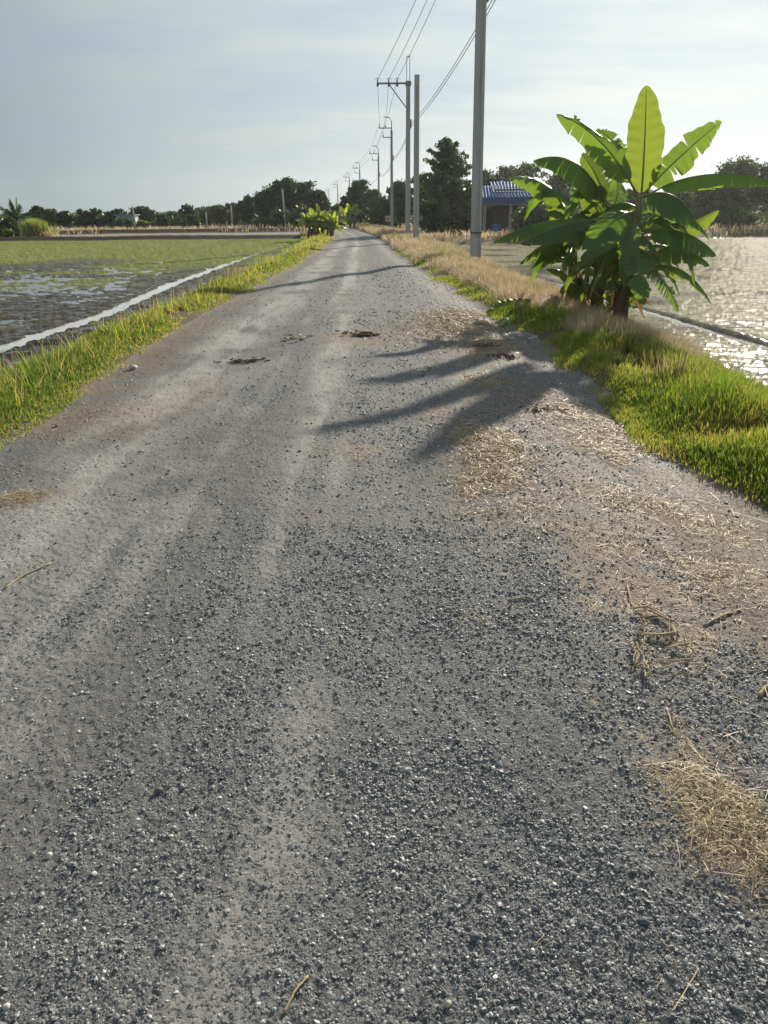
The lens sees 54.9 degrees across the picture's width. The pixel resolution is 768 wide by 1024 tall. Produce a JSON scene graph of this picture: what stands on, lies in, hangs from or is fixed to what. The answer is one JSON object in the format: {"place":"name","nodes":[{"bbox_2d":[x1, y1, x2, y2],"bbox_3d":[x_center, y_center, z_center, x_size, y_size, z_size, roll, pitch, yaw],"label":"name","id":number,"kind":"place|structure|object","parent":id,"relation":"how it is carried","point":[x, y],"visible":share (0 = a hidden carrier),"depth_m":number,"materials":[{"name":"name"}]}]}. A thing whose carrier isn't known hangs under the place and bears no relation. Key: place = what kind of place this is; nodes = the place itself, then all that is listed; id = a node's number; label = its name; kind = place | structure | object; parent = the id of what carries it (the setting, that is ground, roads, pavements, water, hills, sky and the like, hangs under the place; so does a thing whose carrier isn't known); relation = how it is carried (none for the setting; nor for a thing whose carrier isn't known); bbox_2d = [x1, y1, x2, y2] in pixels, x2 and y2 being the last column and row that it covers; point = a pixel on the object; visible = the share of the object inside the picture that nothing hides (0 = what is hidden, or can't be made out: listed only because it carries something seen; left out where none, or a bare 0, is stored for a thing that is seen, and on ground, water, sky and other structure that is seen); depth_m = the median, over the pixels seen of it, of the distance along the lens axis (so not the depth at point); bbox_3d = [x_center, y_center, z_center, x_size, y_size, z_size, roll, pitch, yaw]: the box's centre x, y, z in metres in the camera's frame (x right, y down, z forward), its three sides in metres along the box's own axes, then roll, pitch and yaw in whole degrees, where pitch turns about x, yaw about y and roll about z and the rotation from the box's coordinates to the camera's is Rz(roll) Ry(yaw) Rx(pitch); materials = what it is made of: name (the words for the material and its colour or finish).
{"place":"outdoors","nodes":[
{"label":"outdoors","id":0,"kind":"place"},
{"bbox_2d":[116,216,137,221],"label":"shed","id":1,"kind":"structure","parent":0,"point":[130,217],"depth_m":109.50,"materials":[{"name":"grey metal"}]},
{"bbox_2d":[0,246,284,352],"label":"concrete curb","id":2,"kind":"structure","parent":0,"point":[63,328],"depth_m":15.77,"materials":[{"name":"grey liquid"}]},
{"bbox_2d":[0,244,288,365],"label":"water","id":3,"kind":"structure","parent":0,"point":[75,292],"depth_m":21.02,"materials":[{"name":"grey liquid"}]},
{"bbox_2d":[0,239,300,369],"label":"field","id":4,"kind":"structure","parent":0,"point":[173,258],"depth_m":26.09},
{"bbox_2d":[0,239,299,281],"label":"rice shoots","id":5,"kind":"object","parent":4,"relation":"on","point":[140,255],"visible":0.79,"depth_m":41.96,"materials":[{"name":"green plant"}]},
{"bbox_2d":[0,230,334,450],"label":"grass","id":6,"kind":"structure","parent":0,"point":[34,391],"depth_m":8.35,"materials":[{"name":"plant"}]},
{"bbox_2d":[0,225,767,1023],"bbox_3d":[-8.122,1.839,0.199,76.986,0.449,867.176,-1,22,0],"label":"road","id":7,"kind":"structure","parent":0,"point":[352,255],"depth_m":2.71,"materials":[{"name":"gravel"}]},
{"bbox_2d":[3,562,50,589],"bbox_3d":[-1.641,0.289,3.397,0.026,0.012,0.275,8,23,20],"label":"stalk","id":8,"kind":"object","parent":7,"relation":"on","point":[12,582],"visible":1,"depth_m":3.38,"materials":[{"name":"plant"}]},
{"bbox_2d":[216,357,269,362],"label":"leaf litter","id":9,"kind":"object","parent":7,"relation":"on","point":[246,361],"visible":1,"depth_m":8.31,"materials":[{"name":"plant"}]},
{"bbox_2d":[282,975,308,1013],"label":"twig","id":10,"kind":"object","parent":7,"relation":"on","point":[292,996],"visible":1,"depth_m":1.55,"materials":[{"name":"wood"}]},
{"bbox_2d":[281,332,312,341],"bbox_3d":[-1.140,-2.300,9.733,0.402,0.050,0.724,-1,22,0],"label":"debris","id":11,"kind":"object","parent":7,"relation":"on","point":[301,336],"visible":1,"depth_m":9.69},
{"bbox_2d":[335,330,380,335],"bbox_3d":[-0.352,-2.414,9.984,0.641,0.056,0.359,-1,22,0],"label":"mud clod","id":12,"kind":"object","parent":7,"relation":"on","point":[363,333],"visible":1,"depth_m":9.93,"materials":[{"name":"brown soil"}]},
{"bbox_2d":[0,300,767,1023],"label":"straw","id":13,"kind":"object","parent":7,"relation":"on","point":[498,448],"visible":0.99,"depth_m":3.91,"materials":[{"name":"plant"}]},
{"bbox_2d":[469,932,480,941],"bbox_3d":[0.207,0.969,1.688,0.029,0.017,0.021,-10,24,-22],"label":"rock","id":14,"kind":"object","parent":7,"relation":"on","point":[474,936],"visible":1,"depth_m":1.68,"materials":[{"name":"stone"}]},
{"bbox_2d":[469,342,501,348],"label":"leaf litter","id":15,"kind":"object","parent":7,"relation":"on","point":[482,345],"visible":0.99,"depth_m":8.90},
{"bbox_2d":[487,352,519,358],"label":"dead leaf","id":16,"kind":"object","parent":7,"relation":"on","point":[511,356],"visible":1,"depth_m":8.23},
{"bbox_2d":[518,405,568,412],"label":"leaf litter","id":17,"kind":"object","parent":7,"relation":"on","point":[537,408],"visible":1,"depth_m":6.07,"materials":[{"name":"plant"}]},
{"bbox_2d":[638,916,649,924],"bbox_3d":[0.599,0.943,1.705,0.026,0.015,0.021,-9,23,-20],"label":"rock","id":18,"kind":"object","parent":7,"relation":"on","point":[643,920],"visible":1,"depth_m":1.70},
{"bbox_2d":[628,602,693,680],"bbox_3d":[1.030,0.479,2.751,0.230,0.024,0.552,8,23,20],"label":"dried vine","id":19,"kind":"object","parent":7,"relation":"on","point":[644,633],"visible":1,"depth_m":2.76,"materials":[{"name":"plant"}]},
{"bbox_2d":[703,608,741,626],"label":"stalk","id":20,"kind":"object","parent":7,"relation":"on","point":[716,618],"visible":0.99,"depth_m":2.91,"materials":[{"name":"plant"}]},
{"bbox_2d":[729,1004,742,1014],"bbox_3d":[0.719,1.016,1.510,0.026,0.015,0.019,13,26,30],"label":"rock","id":21,"kind":"object","parent":7,"relation":"on","point":[736,1009],"visible":1,"depth_m":1.50,"materials":[{"name":"stone"}]},
{"bbox_2d":[757,683,767,697],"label":"stalk","id":22,"kind":"object","parent":7,"relation":"on","point":[761,693],"visible":1,"depth_m":2.45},
{"bbox_2d":[0,217,767,244],"bbox_3d":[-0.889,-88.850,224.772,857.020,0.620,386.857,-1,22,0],"label":"ground","id":23,"kind":"structure","parent":0,"point":[160,234],"depth_m":63.08,"materials":[{"name":"soil"}]},
{"bbox_2d":[0,225,14,236],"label":"shrub","id":24,"kind":"object","parent":23,"relation":"on","point":[6,232],"visible":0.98,"depth_m":75.42,"materials":[{"name":"green plant"}]},
{"bbox_2d":[0,215,26,235],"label":"shrub","id":25,"kind":"object","parent":23,"relation":"on","point":[8,222],"visible":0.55,"depth_m":77.15,"materials":[{"name":"green plant"}]},
{"bbox_2d":[0,198,35,224],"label":"palm tree","id":26,"kind":"object","parent":23,"relation":"on","point":[14,213],"visible":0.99,"depth_m":76.62,"materials":[{"name":"green plant"}]},
{"bbox_2d":[28,205,45,222],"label":"tree","id":27,"kind":"object","parent":23,"relation":"on","point":[37,210],"visible":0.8,"depth_m":112.56,"materials":[{"name":"green plant"}]},
{"bbox_2d":[14,218,60,236],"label":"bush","id":28,"kind":"object","parent":23,"relation":"on","point":[33,227],"visible":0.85,"depth_m":73.97,"materials":[{"name":"green plant"}]},
{"bbox_2d":[43,208,59,227],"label":"tree","id":29,"kind":"object","parent":23,"relation":"on","point":[49,213],"visible":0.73,"depth_m":114.19,"materials":[{"name":"green plant"}]},
{"bbox_2d":[52,210,76,228],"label":"tree","id":30,"kind":"object","parent":23,"relation":"on","point":[65,218],"visible":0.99,"depth_m":112.69,"materials":[{"name":"green plant"}]},
{"bbox_2d":[72,208,96,228],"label":"tree","id":31,"kind":"object","parent":23,"relation":"on","point":[84,219],"visible":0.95,"depth_m":110.95,"materials":[{"name":"green plant"}]},
{"bbox_2d":[88,208,103,226],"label":"tree","id":32,"kind":"object","parent":23,"relation":"on","point":[95,215],"visible":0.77,"depth_m":111.66,"materials":[{"name":"green plant"}]},
{"bbox_2d":[97,212,115,228],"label":"tree","id":33,"kind":"object","parent":23,"relation":"on","point":[108,217],"visible":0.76,"depth_m":111.96,"materials":[{"name":"green plant"}]},
{"bbox_2d":[107,208,128,219],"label":"tree","id":34,"kind":"object","parent":23,"relation":"on","point":[117,212],"visible":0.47,"depth_m":113.36,"materials":[{"name":"green plant"}]},
{"bbox_2d":[105,217,136,228],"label":"shrub","id":35,"kind":"object","parent":23,"relation":"on","point":[122,222],"visible":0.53,"depth_m":107.27,"materials":[{"name":"green plant"}]},
{"bbox_2d":[0,211,259,226],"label":"wood","id":36,"kind":"object","parent":23,"relation":"on","point":[3,216],"visible":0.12,"depth_m":143.42,"materials":[{"name":"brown plant"}]},
{"bbox_2d":[133,220,150,228],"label":"shrub","id":37,"kind":"object","parent":23,"relation":"on","point":[140,223],"visible":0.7,"depth_m":106.61,"materials":[{"name":"green plant"}]},
{"bbox_2d":[128,206,156,222],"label":"tree","id":38,"kind":"object","parent":23,"relation":"on","point":[145,213],"visible":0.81,"depth_m":117.81,"materials":[{"name":"green plant"}]},
{"bbox_2d":[155,212,169,227],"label":"tree","id":39,"kind":"object","parent":23,"relation":"on","point":[162,220],"visible":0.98,"depth_m":103.67,"materials":[{"name":"green plant"}]},
{"bbox_2d":[166,211,182,225],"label":"tree","id":40,"kind":"object","parent":23,"relation":"on","point":[174,221],"visible":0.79,"depth_m":138.49,"materials":[{"name":"green plant"}]},
{"bbox_2d":[178,203,199,221],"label":"tree","id":41,"kind":"object","parent":23,"relation":"on","point":[188,209],"visible":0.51,"depth_m":115.86,"materials":[{"name":"green plant"}]},
{"bbox_2d":[180,213,201,228],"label":"tree","id":42,"kind":"object","parent":23,"relation":"on","point":[193,220],"visible":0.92,"depth_m":105.41,"materials":[{"name":"green plant"}]},
{"bbox_2d":[196,205,214,225],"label":"tree","id":43,"kind":"object","parent":23,"relation":"on","point":[203,210],"visible":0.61,"depth_m":129.12,"materials":[{"name":"green plant"}]},
{"bbox_2d":[208,204,228,226],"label":"tree","id":44,"kind":"object","parent":23,"relation":"on","point":[214,211],"visible":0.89,"depth_m":126.93,"materials":[{"name":"green plant"}]},
{"bbox_2d":[221,202,241,226],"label":"tree","id":45,"kind":"object","parent":23,"relation":"on","point":[227,216],"visible":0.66,"depth_m":118.07,"materials":[{"name":"green plant"}]},
{"bbox_2d":[235,193,258,225],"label":"tree","id":46,"kind":"object","parent":23,"relation":"on","point":[246,213],"visible":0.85,"depth_m":106.47,"materials":[{"name":"green plant"}]},
{"bbox_2d":[251,183,281,218],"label":"tree","id":47,"kind":"object","parent":23,"relation":"on","point":[262,196],"visible":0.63,"depth_m":100.67,"materials":[{"name":"green plant"}]},
{"bbox_2d":[253,206,292,227],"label":"shrub","id":48,"kind":"object","parent":23,"relation":"on","point":[276,219],"visible":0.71,"depth_m":92.90,"materials":[{"name":"green plant"}]},
{"bbox_2d":[265,176,307,218],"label":"tree","id":49,"kind":"object","parent":23,"relation":"on","point":[292,195],"visible":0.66,"depth_m":98.46,"materials":[{"name":"green plant"}]},
{"bbox_2d":[369,146,379,191],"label":"power pole","id":50,"kind":"object","parent":23,"relation":"on","point":[378,169],"visible":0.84,"depth_m":106.25,"materials":[{"name":"concrete"}]},
{"bbox_2d":[386,178,412,228],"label":"tree","id":51,"kind":"object","parent":23,"relation":"on","point":[399,187],"visible":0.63,"depth_m":87.75,"materials":[{"name":"green plant"}]},
{"bbox_2d":[51,222,767,241],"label":"dry grass","id":52,"kind":"structure","parent":23,"relation":"on","point":[486,235],"depth_m":68.43,"materials":[{"name":"plant"}]},
{"bbox_2d":[410,172,432,229],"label":"tree","id":53,"kind":"object","parent":23,"relation":"on","point":[412,180],"visible":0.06,"depth_m":82.06,"materials":[{"name":"green plant"}]},
{"bbox_2d":[410,184,440,230],"bbox_3d":[4.040,-26.584,64.820,4.418,4.611,4.214,-1,22,0],"label":"tree","id":54,"kind":"object","parent":23,"relation":"on","point":[423,209],"visible":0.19,"depth_m":64.11,"materials":[{"name":"green plant"}]},
{"bbox_2d":[421,202,470,233],"bbox_3d":[5.699,-24.493,61.945,5.024,2.834,4.838,-1,22,0],"label":"shrub","id":55,"kind":"object","parent":23,"relation":"on","point":[462,227],"visible":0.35,"depth_m":61.25,"materials":[{"name":"green plant"}]},
{"bbox_2d":[419,136,492,232],"bbox_3d":[5.524,-26.456,60.377,6.126,7.542,7.268,-8,23,-19],"label":"tree","id":56,"kind":"object","parent":23,"relation":"on","point":[445,173],"visible":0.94,"depth_m":59.60,"materials":[{"name":"green plant"}]},
{"bbox_2d":[450,178,487,224],"bbox_3d":[7.084,-26.333,63.925,4.184,4.710,4.054,-1,22,0],"label":"tree","id":57,"kind":"object","parent":23,"relation":"on","point":[468,191],"visible":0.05,"depth_m":62.82,"materials":[{"name":"green plant"}]},
{"bbox_2d":[338,174,610,224],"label":"wood","id":58,"kind":"object","parent":23,"relation":"on","point":[574,188],"visible":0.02,"depth_m":119.81,"materials":[{"name":"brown plant"}]},
{"bbox_2d":[470,168,502,208],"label":"tree","id":59,"kind":"object","parent":23,"relation":"on","point":[487,176],"visible":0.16,"depth_m":86.98,"materials":[{"name":"green plant"}]},
{"bbox_2d":[492,224,500,233],"bbox_3d":[8.173,-20.420,53.798,0.700,1.030,0.700,-1,22,0],"label":"barrel","id":60,"kind":"object","parent":23,"relation":"on","point":[496,227],"visible":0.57,"depth_m":53.47,"materials":[{"name":"blue plastic"}]},
{"bbox_2d":[482,181,531,232],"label":"house","id":61,"kind":"structure","parent":23,"relation":"on","point":[497,214],"depth_m":56.25,"materials":[{"name":"metal"}]},
{"bbox_2d":[482,209,493,231],"bbox_3d":[8.021,-22.736,58.212,1.100,2.080,0.100,-1,22,0],"label":"doorway","id":62,"kind":"structure","parent":61,"relation":"in","point":[489,212],"depth_m":58.06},
{"bbox_2d":[492,165,524,205],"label":"tree","id":63,"kind":"object","parent":23,"relation":"on","point":[505,173],"visible":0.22,"depth_m":88.94,"materials":[{"name":"green plant"}]},
{"bbox_2d":[509,161,548,204],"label":"tree","id":64,"kind":"object","parent":23,"relation":"on","point":[527,169],"visible":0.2,"depth_m":85.06,"materials":[{"name":"green plant"}]},
{"bbox_2d":[508,195,561,230],"bbox_3d":[10.365,-20.587,51.824,4.319,3.045,3.507,-19,28,-37],"label":"shrub","id":65,"kind":"object","parent":23,"relation":"on","point":[537,212],"visible":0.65,"depth_m":50.85,"materials":[{"name":"green plant"}]},
{"bbox_2d":[542,171,579,209],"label":"tree","id":66,"kind":"object","parent":23,"relation":"on","point":[557,183],"visible":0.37,"depth_m":80.12,"materials":[{"name":"green plant"}]},
{"bbox_2d":[626,188,652,220],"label":"tree","id":67,"kind":"object","parent":23,"relation":"on","point":[631,195],"visible":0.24,"depth_m":69.64,"materials":[{"name":"green plant"}]},
{"bbox_2d":[576,187,767,224],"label":"trees","id":68,"kind":"object","parent":23,"relation":"on","point":[761,219],"visible":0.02,"depth_m":90.28,"materials":[{"name":"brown plant"}]},
{"bbox_2d":[666,192,695,204],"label":"tree","id":69,"kind":"object","parent":23,"relation":"on","point":[681,196],"visible":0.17,"depth_m":65.73,"materials":[{"name":"green plant"}]},
{"bbox_2d":[672,207,711,229],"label":"shrub","id":70,"kind":"object","parent":23,"relation":"on","point":[696,214],"visible":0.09,"depth_m":61.03,"materials":[{"name":"green plant"}]},
{"bbox_2d":[682,187,731,223],"bbox_3d":[27.991,-26.811,64.857,4.498,4.548,4.546,-1,22,0],"label":"tree","id":71,"kind":"object","parent":23,"relation":"on","point":[704,199],"visible":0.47,"depth_m":64.03,"materials":[{"name":"green plant"}]},
{"bbox_2d":[708,203,758,229],"bbox_3d":[28.950,-24.308,61.296,4.500,2.540,4.301,10,24,25],"label":"shrub","id":72,"kind":"object","parent":23,"relation":"on","point":[725,216],"visible":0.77,"depth_m":60.61,"materials":[{"name":"green plant"}]},
{"bbox_2d":[711,155,767,218],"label":"tree","id":73,"kind":"object","parent":23,"relation":"on","point":[748,167],"visible":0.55,"depth_m":64.84,"materials":[{"name":"green plant"}]},
{"bbox_2d":[748,165,767,221],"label":"tree","id":74,"kind":"object","parent":23,"relation":"on","point":[762,200],"visible":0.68,"depth_m":64.64,"materials":[{"name":"green plant"}]},
{"bbox_2d":[0,224,767,511],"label":"verge","id":75,"kind":"structure","parent":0,"point":[189,318],"depth_m":9.67,"materials":[{"name":"plant"}]},
{"bbox_2d":[89,315,139,337],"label":"weed","id":76,"kind":"object","parent":75,"relation":"on","point":[112,329],"visible":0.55,"depth_m":9.53,"materials":[{"name":"green plant"}]},
{"bbox_2d":[221,263,241,276],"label":"weed","id":77,"kind":"object","parent":75,"relation":"on","point":[235,273],"visible":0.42,"depth_m":18.77,"materials":[{"name":"green plant"}]},
{"bbox_2d":[284,203,315,227],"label":"shrub","id":78,"kind":"object","parent":75,"relation":"on","point":[294,215],"visible":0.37,"depth_m":88.32,"materials":[{"name":"green plant"}]},
{"bbox_2d":[288,180,316,206],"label":"tree","id":79,"kind":"object","parent":75,"relation":"on","point":[306,186],"visible":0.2,"depth_m":100.29,"materials":[{"name":"green plant"}]},
{"bbox_2d":[306,189,331,215],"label":"tree","id":80,"kind":"object","parent":75,"relation":"on","point":[318,196],"visible":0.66,"depth_m":99.92,"materials":[{"name":"green plant"}]},
{"bbox_2d":[296,203,347,237],"bbox_3d":[-4.703,-22.021,55.869,3.902,2.445,3.064,-1,22,0],"label":"banana plant","id":81,"kind":"object","parent":75,"relation":"on","point":[312,219],"visible":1,"depth_m":55.58,"materials":[{"name":"green plant"}]},
{"bbox_2d":[330,204,362,227],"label":"banana plant","id":82,"kind":"object","parent":75,"relation":"on","point":[353,210],"visible":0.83,"depth_m":88.95,"materials":[{"name":"green plant"}]},
{"bbox_2d":[339,195,353,225],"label":"tree","id":83,"kind":"object","parent":75,"relation":"on","point":[344,201],"visible":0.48,"depth_m":99.03,"materials":[{"name":"green plant"}]},
{"bbox_2d":[345,178,370,224],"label":"tree","id":84,"kind":"object","parent":75,"relation":"on","point":[356,191],"visible":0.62,"depth_m":94.90,"materials":[{"name":"green plant"}]},
{"bbox_2d":[360,189,385,223],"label":"tree","id":85,"kind":"object","parent":75,"relation":"on","point":[371,196],"visible":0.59,"depth_m":90.71,"materials":[{"name":"green plant"}]},
{"bbox_2d":[365,195,398,226],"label":"shrub","id":86,"kind":"object","parent":75,"relation":"on","point":[379,211],"visible":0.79,"depth_m":84.63,"materials":[{"name":"green plant"}]},
{"bbox_2d":[379,117,393,226],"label":"power pole","id":87,"kind":"object","parent":75,"relation":"on","point":[391,178],"visible":0.96,"depth_m":76.24,"materials":[{"name":"concrete"}]},
{"bbox_2d":[374,56,411,233],"bbox_3d":[0.649,-24.377,50.473,2.495,11.675,0.425,-1,22,-2],"label":"power pole","id":88,"kind":"object","parent":75,"relation":"on","point":[407,189],"visible":0.97,"depth_m":50.01,"materials":[{"name":"concrete"}]},
{"bbox_2d":[328,0,435,192],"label":"overhead wire","id":89,"kind":"object","parent":88,"relation":"attached to","point":[400,72],"visible":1,"depth_m":44.08,"materials":[{"name":"metal"}]},
{"bbox_2d":[340,0,491,196],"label":"overhead wire","id":90,"kind":"object","parent":88,"relation":"attached to","point":[443,81],"visible":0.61,"depth_m":35.37,"materials":[{"name":"metal"}]},
{"bbox_2d":[339,0,495,196],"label":"overhead wire","id":91,"kind":"object","parent":88,"relation":"attached to","point":[448,78],"visible":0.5,"depth_m":33.93,"materials":[{"name":"metal"}]},
{"bbox_2d":[413,74,419,237],"bbox_3d":[1.848,-19.692,42.206,0.330,9.150,0.330,-1,22,0],"label":"concrete pole","id":92,"kind":"object","parent":75,"relation":"on","point":[416,164],"visible":0.77,"depth_m":41.95,"materials":[{"name":"concrete"}]},
{"bbox_2d":[470,0,488,257],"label":"power pole","id":93,"kind":"object","parent":75,"relation":"on","point":[478,140],"visible":0.83,"depth_m":26.66,"materials":[{"name":"concrete"}]},
{"bbox_2d":[331,0,415,185],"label":"overhead wire","id":94,"kind":"object","parent":93,"relation":"attached to","point":[385,64],"visible":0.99,"depth_m":42.00,"materials":[{"name":"metal"}]},
{"bbox_2d":[331,0,426,188],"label":"overhead wire","id":95,"kind":"object","parent":93,"relation":"attached to","point":[392,72],"visible":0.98,"depth_m":43.83,"materials":[{"name":"metal"}]},
{"bbox_2d":[486,298,530,325],"bbox_3d":[2.077,-3.050,11.465,0.856,0.322,1.929,-1,22,0],"label":"fallen leaf","id":96,"kind":"object","parent":75,"relation":"on","point":[498,306],"visible":0.38,"depth_m":12.13,"materials":[{"name":"plant"}]},
{"bbox_2d":[538,294,558,306],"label":"dead leaf","id":97,"kind":"object","parent":75,"relation":"on","point":[543,299],"visible":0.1,"depth_m":12.30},
{"bbox_2d":[385,243,767,533],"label":"grass","id":98,"kind":"structure","parent":75,"relation":"on","point":[717,403],"depth_m":6.04,"materials":[{"name":"plant"}]},
{"bbox_2d":[493,85,767,320],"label":"banana plant","id":99,"kind":"object","parent":75,"relation":"on","point":[612,239],"visible":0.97,"depth_m":11.05,"materials":[{"name":"green plant"}]},
{"bbox_2d":[635,348,715,382],"bbox_3d":[2.687,-1.320,6.759,0.694,0.370,0.659,13,25,30],"label":"weed","id":100,"kind":"object","parent":75,"relation":"on","point":[664,365],"visible":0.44,"depth_m":6.77,"materials":[{"name":"green plant"}]},
{"bbox_2d":[0,0,767,215],"label":"sky","id":101,"kind":"structure","parent":0,"point":[161,106],"materials":[{"name":"blue"}]},
{"bbox_2d":[356,224,766,386],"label":"dry grass","id":102,"kind":"structure","parent":0,"point":[427,247],"depth_m":15.28,"materials":[{"name":"plant"}]},
{"bbox_2d":[447,236,767,384],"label":"field","id":103,"kind":"structure","parent":0,"point":[737,296],"depth_m":17.02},
{"bbox_2d":[508,269,767,348],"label":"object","id":104,"kind":"structure","parent":0,"point":[701,328],"depth_m":13.07,"materials":[{"name":"grey liquid"}]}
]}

